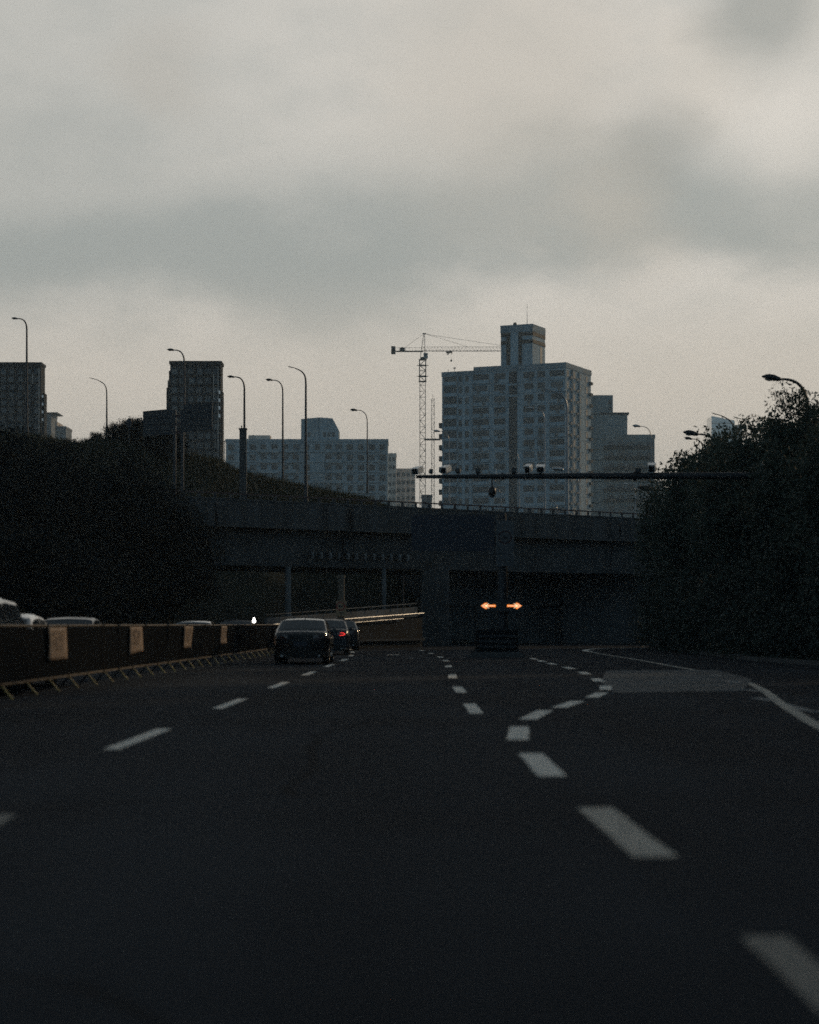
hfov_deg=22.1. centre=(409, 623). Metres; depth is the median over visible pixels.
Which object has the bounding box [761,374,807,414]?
street lamp
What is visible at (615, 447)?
stepped block
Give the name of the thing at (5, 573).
roadside shrub
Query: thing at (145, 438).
roadside shrub
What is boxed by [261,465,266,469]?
window
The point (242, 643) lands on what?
road barrier
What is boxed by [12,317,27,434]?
street lamp
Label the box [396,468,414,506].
beige block
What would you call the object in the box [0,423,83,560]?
roadside tree
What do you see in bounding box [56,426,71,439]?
block
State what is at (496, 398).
window
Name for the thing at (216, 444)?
window
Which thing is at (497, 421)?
window
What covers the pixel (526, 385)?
window
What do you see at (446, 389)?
window
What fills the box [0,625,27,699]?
road barrier
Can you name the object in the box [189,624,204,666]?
road barrier
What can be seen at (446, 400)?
window
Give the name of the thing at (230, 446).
window
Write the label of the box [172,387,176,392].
window
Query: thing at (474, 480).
window
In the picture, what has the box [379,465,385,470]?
window
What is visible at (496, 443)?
window
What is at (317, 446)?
window
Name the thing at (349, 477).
window
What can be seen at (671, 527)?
roadside tree
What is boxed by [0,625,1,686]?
road barrier
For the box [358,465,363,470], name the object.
window
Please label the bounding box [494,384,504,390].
window
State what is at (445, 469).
traffic camera
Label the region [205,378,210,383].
window
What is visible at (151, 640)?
road barrier
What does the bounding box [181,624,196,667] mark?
road barrier
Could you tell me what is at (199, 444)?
window
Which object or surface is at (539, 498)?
window
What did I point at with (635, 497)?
street lamp
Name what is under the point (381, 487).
window
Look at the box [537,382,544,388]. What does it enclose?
window
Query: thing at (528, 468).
traffic camera
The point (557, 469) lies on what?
street lamp
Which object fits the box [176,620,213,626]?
car
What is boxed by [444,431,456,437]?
window
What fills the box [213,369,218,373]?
window
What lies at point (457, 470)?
traffic camera
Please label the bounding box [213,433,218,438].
window
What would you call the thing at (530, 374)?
window
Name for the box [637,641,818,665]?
kerb
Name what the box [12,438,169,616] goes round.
roadside tree
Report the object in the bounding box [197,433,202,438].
window
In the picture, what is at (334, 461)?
apartment block
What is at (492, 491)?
dome camera
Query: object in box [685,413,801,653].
roadside tree
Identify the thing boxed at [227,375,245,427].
street lamp
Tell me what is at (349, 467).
window
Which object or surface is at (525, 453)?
window
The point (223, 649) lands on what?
road barrier
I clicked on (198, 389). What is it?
window
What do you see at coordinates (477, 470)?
traffic camera
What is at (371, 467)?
window
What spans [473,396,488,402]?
window
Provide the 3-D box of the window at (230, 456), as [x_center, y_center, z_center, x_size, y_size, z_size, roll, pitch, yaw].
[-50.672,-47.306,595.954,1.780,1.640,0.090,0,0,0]
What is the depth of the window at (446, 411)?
544.84 m
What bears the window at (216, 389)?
in the dark tower at (203, 381)
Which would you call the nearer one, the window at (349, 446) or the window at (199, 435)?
the window at (199, 435)
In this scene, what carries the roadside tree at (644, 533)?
on the ground
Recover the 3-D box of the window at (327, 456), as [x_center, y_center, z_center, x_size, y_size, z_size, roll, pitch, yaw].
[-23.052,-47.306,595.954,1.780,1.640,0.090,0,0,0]
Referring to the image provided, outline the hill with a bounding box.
[2,443,633,644]
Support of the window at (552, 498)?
in the apartment tower at (489, 419)
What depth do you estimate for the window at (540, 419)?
533.65 m
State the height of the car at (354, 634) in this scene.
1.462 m
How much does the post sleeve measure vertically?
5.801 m
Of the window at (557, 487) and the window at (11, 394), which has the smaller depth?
the window at (11, 394)
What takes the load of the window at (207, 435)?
in the dark tower at (203, 381)
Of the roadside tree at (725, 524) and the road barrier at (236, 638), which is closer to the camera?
the road barrier at (236, 638)
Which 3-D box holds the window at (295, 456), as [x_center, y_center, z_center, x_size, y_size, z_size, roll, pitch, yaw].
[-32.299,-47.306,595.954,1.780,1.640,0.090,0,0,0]
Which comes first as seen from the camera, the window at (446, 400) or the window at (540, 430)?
the window at (540, 430)
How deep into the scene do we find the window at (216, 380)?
329.90 m
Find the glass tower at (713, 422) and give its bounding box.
[707,416,742,445]
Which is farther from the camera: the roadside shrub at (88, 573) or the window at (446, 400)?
the window at (446, 400)
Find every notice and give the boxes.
[48,627,66,660]
[129,627,142,654]
[183,626,192,648]
[220,626,227,643]
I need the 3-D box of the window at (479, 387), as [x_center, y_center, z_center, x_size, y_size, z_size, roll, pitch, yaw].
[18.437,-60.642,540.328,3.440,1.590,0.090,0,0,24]
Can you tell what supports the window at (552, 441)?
in the apartment tower at (489, 419)
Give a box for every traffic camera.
[411,466,423,474]
[439,465,451,473]
[455,468,460,473]
[475,468,480,473]
[524,464,532,473]
[536,464,544,473]
[647,463,655,472]
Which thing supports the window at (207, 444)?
in the dark tower at (203, 381)
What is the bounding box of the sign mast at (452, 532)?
[411,513,513,628]
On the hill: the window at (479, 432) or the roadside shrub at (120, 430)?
the roadside shrub at (120, 430)
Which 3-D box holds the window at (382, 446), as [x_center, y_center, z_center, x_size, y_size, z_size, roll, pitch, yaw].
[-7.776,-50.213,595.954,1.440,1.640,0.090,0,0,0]
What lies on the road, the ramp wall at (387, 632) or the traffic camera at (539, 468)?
the ramp wall at (387, 632)
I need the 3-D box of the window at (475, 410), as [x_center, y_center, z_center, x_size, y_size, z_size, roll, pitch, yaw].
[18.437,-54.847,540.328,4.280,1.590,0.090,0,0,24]
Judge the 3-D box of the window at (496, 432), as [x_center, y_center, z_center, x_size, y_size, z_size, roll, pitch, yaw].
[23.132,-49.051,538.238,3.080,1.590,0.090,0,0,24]
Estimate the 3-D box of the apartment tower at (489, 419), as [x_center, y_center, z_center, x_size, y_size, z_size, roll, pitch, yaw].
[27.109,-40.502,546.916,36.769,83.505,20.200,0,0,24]
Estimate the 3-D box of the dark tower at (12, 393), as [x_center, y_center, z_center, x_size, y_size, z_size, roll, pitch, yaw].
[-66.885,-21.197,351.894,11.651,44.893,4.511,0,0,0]
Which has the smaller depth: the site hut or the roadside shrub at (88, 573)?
the roadside shrub at (88, 573)
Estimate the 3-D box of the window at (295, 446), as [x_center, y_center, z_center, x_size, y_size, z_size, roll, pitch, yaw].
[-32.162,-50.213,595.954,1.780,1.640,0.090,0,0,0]
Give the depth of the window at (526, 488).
535.09 m
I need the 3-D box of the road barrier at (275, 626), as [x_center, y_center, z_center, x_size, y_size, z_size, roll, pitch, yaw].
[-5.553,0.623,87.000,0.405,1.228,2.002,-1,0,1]
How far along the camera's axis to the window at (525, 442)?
535.09 m
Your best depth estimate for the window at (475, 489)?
540.47 m
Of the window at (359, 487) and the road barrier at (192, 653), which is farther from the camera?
the window at (359, 487)
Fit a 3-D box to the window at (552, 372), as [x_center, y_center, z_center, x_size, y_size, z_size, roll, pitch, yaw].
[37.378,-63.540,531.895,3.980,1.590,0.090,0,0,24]
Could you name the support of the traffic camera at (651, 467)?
attached to the camera boom
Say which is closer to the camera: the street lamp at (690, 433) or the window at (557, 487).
the street lamp at (690, 433)
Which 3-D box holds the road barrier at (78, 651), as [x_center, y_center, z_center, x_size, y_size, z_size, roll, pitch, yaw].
[-6.489,0.623,41.000,0.405,1.228,2.002,0,0,2]
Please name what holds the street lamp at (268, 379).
on the hill
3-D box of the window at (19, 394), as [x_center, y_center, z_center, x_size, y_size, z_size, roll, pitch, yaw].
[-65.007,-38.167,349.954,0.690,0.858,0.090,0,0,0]
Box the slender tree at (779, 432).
[751,379,818,659]
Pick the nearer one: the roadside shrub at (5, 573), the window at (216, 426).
the roadside shrub at (5, 573)
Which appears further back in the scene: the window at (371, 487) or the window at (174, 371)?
the window at (371, 487)
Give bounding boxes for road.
[0,643,818,1023]
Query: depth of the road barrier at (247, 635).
74.67 m
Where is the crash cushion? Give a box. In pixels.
[467,629,525,656]
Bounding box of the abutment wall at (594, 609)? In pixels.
[396,575,659,643]
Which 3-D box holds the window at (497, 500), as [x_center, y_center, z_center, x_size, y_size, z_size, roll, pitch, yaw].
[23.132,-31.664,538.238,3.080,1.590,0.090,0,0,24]
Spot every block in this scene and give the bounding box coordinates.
[47,412,62,437]
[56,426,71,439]
[224,417,388,505]
[388,453,396,505]
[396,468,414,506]
[591,395,654,517]
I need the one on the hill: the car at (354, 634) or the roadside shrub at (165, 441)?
the roadside shrub at (165, 441)
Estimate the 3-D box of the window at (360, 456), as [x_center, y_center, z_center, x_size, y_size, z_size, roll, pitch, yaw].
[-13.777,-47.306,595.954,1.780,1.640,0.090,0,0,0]
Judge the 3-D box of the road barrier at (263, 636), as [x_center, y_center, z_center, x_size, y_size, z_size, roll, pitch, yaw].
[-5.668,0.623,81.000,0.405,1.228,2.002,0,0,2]
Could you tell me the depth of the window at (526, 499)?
535.09 m
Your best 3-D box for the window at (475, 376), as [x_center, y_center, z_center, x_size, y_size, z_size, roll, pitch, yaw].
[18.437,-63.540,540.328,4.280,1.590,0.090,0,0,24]
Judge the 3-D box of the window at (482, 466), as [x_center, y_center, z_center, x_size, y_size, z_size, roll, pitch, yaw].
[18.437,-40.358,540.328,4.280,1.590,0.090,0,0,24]
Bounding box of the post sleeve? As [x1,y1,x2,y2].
[239,426,246,498]
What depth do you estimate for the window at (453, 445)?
544.71 m
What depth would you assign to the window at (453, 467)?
544.44 m
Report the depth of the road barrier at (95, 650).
42.98 m
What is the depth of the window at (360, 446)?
595.91 m
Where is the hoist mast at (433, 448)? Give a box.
[431,399,434,507]
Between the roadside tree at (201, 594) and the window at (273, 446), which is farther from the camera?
the window at (273, 446)
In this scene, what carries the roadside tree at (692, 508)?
on the ground
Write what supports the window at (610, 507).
in the stepped block at (615, 447)
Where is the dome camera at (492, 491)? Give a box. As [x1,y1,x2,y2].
[488,478,495,497]
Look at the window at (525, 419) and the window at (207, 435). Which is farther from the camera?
the window at (525, 419)
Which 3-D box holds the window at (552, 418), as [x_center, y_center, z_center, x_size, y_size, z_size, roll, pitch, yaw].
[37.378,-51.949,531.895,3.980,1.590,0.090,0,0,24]
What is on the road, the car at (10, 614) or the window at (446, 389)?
the car at (10, 614)
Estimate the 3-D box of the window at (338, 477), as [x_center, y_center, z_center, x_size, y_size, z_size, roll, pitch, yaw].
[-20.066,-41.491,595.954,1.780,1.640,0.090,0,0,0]
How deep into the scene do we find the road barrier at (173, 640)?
54.80 m
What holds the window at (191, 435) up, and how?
in the dark tower at (203, 381)
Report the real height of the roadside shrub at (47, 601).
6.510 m
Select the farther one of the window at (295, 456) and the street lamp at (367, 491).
the window at (295, 456)
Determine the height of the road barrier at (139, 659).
1.228 m
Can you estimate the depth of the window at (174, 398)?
329.98 m
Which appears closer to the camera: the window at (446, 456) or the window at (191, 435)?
the window at (191, 435)
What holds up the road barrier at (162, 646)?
on the road
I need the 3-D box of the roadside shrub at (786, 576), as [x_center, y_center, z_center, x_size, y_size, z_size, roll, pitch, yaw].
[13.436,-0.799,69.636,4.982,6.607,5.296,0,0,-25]
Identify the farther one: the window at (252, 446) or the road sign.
the window at (252, 446)
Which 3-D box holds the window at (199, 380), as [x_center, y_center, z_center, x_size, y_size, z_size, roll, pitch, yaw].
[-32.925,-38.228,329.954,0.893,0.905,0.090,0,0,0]
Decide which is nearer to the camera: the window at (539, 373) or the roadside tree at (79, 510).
the roadside tree at (79, 510)
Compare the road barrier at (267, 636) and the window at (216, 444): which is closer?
the road barrier at (267, 636)
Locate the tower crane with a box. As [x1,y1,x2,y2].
[391,333,500,504]
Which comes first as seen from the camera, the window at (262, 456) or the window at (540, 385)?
the window at (540, 385)
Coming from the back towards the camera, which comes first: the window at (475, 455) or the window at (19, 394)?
the window at (475, 455)
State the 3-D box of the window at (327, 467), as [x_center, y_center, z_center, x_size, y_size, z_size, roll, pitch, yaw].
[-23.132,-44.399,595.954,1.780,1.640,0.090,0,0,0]
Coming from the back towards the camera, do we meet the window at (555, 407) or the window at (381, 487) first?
the window at (381, 487)
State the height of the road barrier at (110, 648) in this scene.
1.228 m
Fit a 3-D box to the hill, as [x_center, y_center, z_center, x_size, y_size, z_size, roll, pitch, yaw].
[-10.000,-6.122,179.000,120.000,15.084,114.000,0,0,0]
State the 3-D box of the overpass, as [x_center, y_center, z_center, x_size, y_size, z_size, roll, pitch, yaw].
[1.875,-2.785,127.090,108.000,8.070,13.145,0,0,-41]
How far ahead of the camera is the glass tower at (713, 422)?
1500.00 m
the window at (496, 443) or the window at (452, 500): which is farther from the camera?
the window at (452, 500)
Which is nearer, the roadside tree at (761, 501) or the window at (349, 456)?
the roadside tree at (761, 501)
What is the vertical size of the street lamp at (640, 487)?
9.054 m
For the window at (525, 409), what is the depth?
535.15 m
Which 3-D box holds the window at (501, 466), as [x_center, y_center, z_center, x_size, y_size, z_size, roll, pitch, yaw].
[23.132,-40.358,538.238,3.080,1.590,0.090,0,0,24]
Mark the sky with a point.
(258, 188)
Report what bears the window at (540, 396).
in the apartment tower at (489, 419)
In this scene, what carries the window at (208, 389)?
in the dark tower at (203, 381)
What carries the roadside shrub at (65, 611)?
on the ground
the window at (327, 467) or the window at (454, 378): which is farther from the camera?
the window at (327, 467)
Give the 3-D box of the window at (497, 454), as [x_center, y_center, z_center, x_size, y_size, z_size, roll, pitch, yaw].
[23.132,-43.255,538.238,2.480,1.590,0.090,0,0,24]
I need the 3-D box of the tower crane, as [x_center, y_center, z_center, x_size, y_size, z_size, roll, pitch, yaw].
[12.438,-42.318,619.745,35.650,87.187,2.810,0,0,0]
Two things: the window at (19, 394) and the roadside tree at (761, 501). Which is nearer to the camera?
the roadside tree at (761, 501)
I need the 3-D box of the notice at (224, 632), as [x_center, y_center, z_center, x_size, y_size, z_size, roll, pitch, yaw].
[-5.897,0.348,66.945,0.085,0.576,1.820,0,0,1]
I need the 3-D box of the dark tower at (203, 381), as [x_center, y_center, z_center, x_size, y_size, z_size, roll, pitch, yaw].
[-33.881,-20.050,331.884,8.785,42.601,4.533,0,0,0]
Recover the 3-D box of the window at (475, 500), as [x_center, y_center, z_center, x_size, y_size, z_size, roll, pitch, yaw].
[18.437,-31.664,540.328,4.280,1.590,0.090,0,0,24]
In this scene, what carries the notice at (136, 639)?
attached to the road barrier at (125, 659)
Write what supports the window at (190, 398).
in the dark tower at (203, 381)
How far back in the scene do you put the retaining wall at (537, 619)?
137.00 m
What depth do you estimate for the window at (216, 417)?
329.98 m
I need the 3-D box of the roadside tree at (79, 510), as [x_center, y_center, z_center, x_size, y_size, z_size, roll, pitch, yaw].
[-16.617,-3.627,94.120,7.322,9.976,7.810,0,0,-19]
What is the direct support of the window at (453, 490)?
in the apartment tower at (489, 419)
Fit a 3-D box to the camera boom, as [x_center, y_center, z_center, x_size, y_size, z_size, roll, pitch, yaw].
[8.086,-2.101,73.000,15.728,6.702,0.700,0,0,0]
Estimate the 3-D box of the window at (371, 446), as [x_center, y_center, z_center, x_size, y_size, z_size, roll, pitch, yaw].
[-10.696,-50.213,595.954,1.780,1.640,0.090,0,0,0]
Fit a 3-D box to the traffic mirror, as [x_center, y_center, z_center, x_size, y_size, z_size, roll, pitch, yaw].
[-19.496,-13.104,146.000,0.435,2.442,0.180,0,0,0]
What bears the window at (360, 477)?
in the apartment block at (334, 461)
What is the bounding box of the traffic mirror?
[126,418,131,446]
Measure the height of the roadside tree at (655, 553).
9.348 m
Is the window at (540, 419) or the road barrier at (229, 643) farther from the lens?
the window at (540, 419)
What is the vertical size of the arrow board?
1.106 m
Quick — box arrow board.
[479,600,523,628]
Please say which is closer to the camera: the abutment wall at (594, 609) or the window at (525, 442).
the abutment wall at (594, 609)
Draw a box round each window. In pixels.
[9,392,13,397]
[17,392,21,397]
[171,378,176,383]
[172,369,177,373]
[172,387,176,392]
[172,396,176,401]
[188,396,192,401]
[189,378,194,383]
[189,433,193,438]
[196,387,201,392]
[197,369,202,373]
[197,378,202,383]
[197,396,202,401]
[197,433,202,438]
[197,442,202,447]
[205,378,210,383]
[205,396,210,401]
[205,433,209,438]
[205,442,209,447]
[206,387,210,392]
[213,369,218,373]
[213,396,218,401]
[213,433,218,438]
[214,378,218,383]
[214,387,218,392]
[214,415,219,420]
[214,424,219,429]
[214,442,218,447]
[228,444,233,449]
[228,454,233,459]
[249,454,255,459]
[250,444,255,449]
[250,465,255,470]
[260,454,266,458]
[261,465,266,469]
[271,444,276,448]
[271,454,276,458]
[271,465,277,469]
[293,444,298,449]
[293,454,298,459]
[293,465,298,470]
[315,444,319,449]
[325,444,331,449]
[325,454,330,459]
[325,465,330,470]
[325,475,331,480]
[336,444,341,448]
[336,465,341,469]
[336,475,341,479]
[347,444,352,449]
[347,454,351,459]
[347,465,352,470]
[347,475,352,480]
[348,485,352,490]
[357,485,363,490]
[358,444,362,449]
[358,454,363,459]
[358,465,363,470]
[358,475,362,480]
[368,454,373,459]
[368,475,374,480]
[369,444,374,449]
[369,465,374,470]
[369,485,374,490]
[379,454,385,459]
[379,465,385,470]
[379,475,385,480]
[379,485,384,490]
[380,444,384,449]
[444,376,456,381]
[444,386,456,392]
[444,398,456,403]
[444,409,456,415]
[444,420,456,426]
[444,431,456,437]
[444,442,456,448]
[444,453,456,459]
[444,479,456,482]
[444,487,456,493]
[444,498,456,503]
[450,465,456,470]
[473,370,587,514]
[473,374,488,379]
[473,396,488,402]
[473,407,488,413]
[473,419,488,424]
[473,430,488,436]
[473,441,488,447]
[473,453,488,458]
[473,464,488,469]
[473,479,488,481]
[473,486,488,492]
[473,498,488,503]
[475,385,486,391]
[494,373,504,378]
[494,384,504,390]
[494,395,504,401]
[494,407,504,412]
[494,418,504,424]
[494,429,504,435]
[494,441,504,446]
[494,463,504,469]
[494,486,504,491]
[494,497,504,503]
[495,452,503,458]
[523,371,533,377]
[523,405,533,411]
[523,417,533,423]
[523,440,533,445]
[523,451,533,457]
[523,462,533,468]
[523,485,533,491]
[524,383,532,388]
[524,394,532,400]
[524,428,532,434]
[524,497,532,502]
[537,371,544,376]
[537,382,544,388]
[537,405,544,411]
[537,439,543,445]
[537,451,543,456]
[537,485,543,490]
[537,496,543,502]
[538,394,543,399]
[538,416,543,422]
[538,428,543,433]
[550,370,563,375]
[550,404,563,410]
[550,416,563,421]
[550,427,563,433]
[550,438,563,444]
[550,450,563,455]
[550,461,563,467]
[550,484,563,490]
[550,496,563,501]
[551,381,562,387]
[551,393,562,398]
[608,505,614,510]
[618,505,624,510]
[627,505,633,510]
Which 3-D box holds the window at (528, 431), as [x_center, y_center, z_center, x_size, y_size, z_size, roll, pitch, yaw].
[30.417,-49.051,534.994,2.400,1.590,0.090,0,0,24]
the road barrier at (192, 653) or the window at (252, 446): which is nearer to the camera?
the road barrier at (192, 653)
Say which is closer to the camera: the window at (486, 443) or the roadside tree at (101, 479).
the roadside tree at (101, 479)
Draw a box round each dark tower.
[0,362,46,436]
[166,361,223,461]
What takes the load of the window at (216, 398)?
in the dark tower at (203, 381)
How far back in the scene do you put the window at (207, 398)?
329.98 m
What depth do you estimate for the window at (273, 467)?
595.91 m
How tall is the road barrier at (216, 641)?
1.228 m
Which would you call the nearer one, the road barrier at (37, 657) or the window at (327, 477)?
the road barrier at (37, 657)
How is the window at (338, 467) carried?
in the apartment block at (334, 461)
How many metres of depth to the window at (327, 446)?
595.91 m
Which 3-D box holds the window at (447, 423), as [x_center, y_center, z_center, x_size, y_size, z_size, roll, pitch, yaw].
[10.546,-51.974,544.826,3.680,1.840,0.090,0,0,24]
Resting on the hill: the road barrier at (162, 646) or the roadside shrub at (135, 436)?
the roadside shrub at (135, 436)
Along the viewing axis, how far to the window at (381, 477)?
595.91 m
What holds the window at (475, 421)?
in the apartment tower at (489, 419)
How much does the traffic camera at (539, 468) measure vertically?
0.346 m
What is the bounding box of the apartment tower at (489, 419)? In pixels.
[439,322,592,515]
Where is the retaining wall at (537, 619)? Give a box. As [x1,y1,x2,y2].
[449,585,559,642]
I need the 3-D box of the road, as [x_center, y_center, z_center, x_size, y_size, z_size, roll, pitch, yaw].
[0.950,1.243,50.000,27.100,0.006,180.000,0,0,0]
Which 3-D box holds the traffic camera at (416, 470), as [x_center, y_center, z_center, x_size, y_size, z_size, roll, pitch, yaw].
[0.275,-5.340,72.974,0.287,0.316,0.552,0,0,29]
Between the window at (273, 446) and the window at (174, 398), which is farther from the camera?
the window at (273, 446)
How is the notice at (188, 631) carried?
attached to the road barrier at (182, 654)
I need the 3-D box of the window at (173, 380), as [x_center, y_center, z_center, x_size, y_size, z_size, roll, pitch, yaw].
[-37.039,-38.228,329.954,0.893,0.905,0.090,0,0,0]
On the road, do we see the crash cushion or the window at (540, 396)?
the crash cushion
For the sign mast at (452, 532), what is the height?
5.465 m
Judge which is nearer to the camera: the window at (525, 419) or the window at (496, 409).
the window at (525, 419)
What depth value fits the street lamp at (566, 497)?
138.93 m
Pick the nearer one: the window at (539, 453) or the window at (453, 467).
the window at (539, 453)
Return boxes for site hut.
[421,495,431,507]
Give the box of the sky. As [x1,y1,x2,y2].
[0,0,818,507]
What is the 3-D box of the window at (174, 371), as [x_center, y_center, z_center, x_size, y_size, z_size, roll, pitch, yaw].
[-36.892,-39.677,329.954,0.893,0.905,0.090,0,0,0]
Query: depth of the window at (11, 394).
349.89 m
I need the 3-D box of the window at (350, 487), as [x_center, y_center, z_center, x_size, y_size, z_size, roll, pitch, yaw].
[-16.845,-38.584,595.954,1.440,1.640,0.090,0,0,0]
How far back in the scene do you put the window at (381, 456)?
595.91 m
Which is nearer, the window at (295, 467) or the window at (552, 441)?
the window at (552, 441)
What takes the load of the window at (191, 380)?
in the dark tower at (203, 381)
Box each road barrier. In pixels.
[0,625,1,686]
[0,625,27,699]
[15,625,48,695]
[38,624,68,691]
[58,624,87,688]
[78,624,103,684]
[95,624,117,681]
[111,624,132,679]
[126,624,145,677]
[137,624,157,675]
[150,624,167,673]
[161,624,178,671]
[171,624,186,669]
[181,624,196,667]
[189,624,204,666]
[198,624,213,665]
[206,624,219,663]
[214,624,226,662]
[221,624,232,661]
[227,624,239,660]
[234,624,244,659]
[240,624,250,658]
[245,624,255,657]
[250,624,260,656]
[255,624,265,655]
[261,624,269,654]
[265,624,273,654]
[269,624,277,653]
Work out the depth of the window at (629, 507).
609.90 m
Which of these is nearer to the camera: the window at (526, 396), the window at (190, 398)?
the window at (190, 398)
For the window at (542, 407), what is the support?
in the apartment tower at (489, 419)
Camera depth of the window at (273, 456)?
595.91 m
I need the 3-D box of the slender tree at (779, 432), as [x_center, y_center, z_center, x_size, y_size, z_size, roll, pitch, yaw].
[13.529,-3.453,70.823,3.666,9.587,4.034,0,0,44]
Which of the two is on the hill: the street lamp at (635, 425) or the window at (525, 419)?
the street lamp at (635, 425)
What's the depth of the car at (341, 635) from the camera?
84.16 m
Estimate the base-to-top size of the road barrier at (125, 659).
1.228 m
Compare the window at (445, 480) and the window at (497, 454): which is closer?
the window at (497, 454)
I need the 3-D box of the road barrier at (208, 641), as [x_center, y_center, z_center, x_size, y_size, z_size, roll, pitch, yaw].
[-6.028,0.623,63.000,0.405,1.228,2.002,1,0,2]
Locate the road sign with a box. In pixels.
[143,402,211,494]
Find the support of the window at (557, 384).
in the apartment tower at (489, 419)
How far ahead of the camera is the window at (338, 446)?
595.91 m
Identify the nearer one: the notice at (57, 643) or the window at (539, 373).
the notice at (57, 643)
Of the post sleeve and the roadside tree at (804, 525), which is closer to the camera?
the roadside tree at (804, 525)
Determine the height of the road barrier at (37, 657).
1.228 m
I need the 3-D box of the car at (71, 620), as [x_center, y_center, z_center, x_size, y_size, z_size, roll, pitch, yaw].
[-10.000,0.510,62.008,2.082,1.472,4.835,0,0,-1]
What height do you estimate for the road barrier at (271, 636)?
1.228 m
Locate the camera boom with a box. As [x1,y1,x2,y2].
[416,472,759,480]
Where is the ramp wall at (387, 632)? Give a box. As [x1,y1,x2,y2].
[265,603,424,649]
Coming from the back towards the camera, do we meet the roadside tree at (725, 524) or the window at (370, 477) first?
the window at (370, 477)
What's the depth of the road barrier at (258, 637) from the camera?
78.99 m
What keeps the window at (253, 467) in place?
in the apartment block at (334, 461)
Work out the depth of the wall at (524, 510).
537.05 m
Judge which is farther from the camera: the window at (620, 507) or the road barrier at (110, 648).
the window at (620, 507)
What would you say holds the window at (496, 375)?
in the apartment tower at (489, 419)
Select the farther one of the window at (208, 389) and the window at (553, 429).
the window at (553, 429)
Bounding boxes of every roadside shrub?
[0,509,34,610]
[0,514,77,619]
[4,522,90,617]
[12,530,125,621]
[87,431,106,442]
[102,421,123,440]
[111,415,144,443]
[122,415,147,449]
[135,421,179,455]
[146,428,191,462]
[724,503,818,661]
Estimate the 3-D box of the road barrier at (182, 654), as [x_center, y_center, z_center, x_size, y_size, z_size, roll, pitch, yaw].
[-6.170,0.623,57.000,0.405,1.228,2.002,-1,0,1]
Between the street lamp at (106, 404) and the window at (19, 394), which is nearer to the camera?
the street lamp at (106, 404)
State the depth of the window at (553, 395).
531.96 m
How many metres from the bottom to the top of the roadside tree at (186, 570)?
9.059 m
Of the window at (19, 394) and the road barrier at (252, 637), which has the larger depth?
the window at (19, 394)
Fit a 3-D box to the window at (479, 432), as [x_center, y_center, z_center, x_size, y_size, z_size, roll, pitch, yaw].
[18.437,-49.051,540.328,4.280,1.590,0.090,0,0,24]
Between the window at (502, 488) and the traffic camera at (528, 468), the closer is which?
the traffic camera at (528, 468)
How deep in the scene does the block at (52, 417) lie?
800.89 m
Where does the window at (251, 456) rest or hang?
in the apartment block at (334, 461)
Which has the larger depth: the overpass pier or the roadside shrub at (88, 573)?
the overpass pier
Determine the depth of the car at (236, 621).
96.35 m
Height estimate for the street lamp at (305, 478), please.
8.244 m
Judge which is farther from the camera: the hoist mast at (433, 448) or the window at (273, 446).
the hoist mast at (433, 448)
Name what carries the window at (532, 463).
in the apartment tower at (489, 419)
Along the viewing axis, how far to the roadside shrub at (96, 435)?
148.72 m
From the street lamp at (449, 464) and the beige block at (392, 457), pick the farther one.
the beige block at (392, 457)
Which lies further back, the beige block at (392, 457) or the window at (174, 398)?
the beige block at (392, 457)
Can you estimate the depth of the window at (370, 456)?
595.91 m
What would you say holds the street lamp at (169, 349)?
on the hill
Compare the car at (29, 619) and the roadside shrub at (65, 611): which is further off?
the roadside shrub at (65, 611)
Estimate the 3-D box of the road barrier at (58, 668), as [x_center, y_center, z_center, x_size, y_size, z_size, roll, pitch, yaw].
[-6.535,0.623,39.000,0.405,1.228,2.002,-1,0,1]
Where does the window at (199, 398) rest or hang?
in the dark tower at (203, 381)
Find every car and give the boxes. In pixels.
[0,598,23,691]
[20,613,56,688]
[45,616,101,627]
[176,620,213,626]
[219,619,252,624]
[273,618,336,663]
[325,619,352,654]
[345,620,359,650]
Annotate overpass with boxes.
[95,487,659,645]
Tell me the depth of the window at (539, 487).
533.78 m
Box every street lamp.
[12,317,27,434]
[89,377,107,431]
[167,348,185,451]
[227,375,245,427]
[265,378,283,480]
[288,366,308,500]
[350,409,368,492]
[433,430,449,503]
[506,450,519,506]
[526,407,545,508]
[546,389,569,513]
[552,467,579,513]
[624,483,635,515]
[632,424,651,505]
[638,485,659,490]
[683,430,713,439]
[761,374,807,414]
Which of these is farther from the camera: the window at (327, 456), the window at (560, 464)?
the window at (327, 456)
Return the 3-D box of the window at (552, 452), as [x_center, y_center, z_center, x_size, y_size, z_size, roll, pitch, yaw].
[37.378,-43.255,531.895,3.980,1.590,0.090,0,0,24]
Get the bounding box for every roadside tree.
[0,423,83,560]
[0,433,124,582]
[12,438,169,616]
[96,465,214,624]
[117,482,232,625]
[626,462,681,581]
[647,446,706,614]
[649,493,672,576]
[680,415,765,584]
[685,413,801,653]
[723,421,817,659]
[773,409,818,594]
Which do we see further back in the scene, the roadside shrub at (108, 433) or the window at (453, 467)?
the window at (453, 467)
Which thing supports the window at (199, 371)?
in the dark tower at (203, 381)
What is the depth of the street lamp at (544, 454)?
164.95 m
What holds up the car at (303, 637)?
on the road

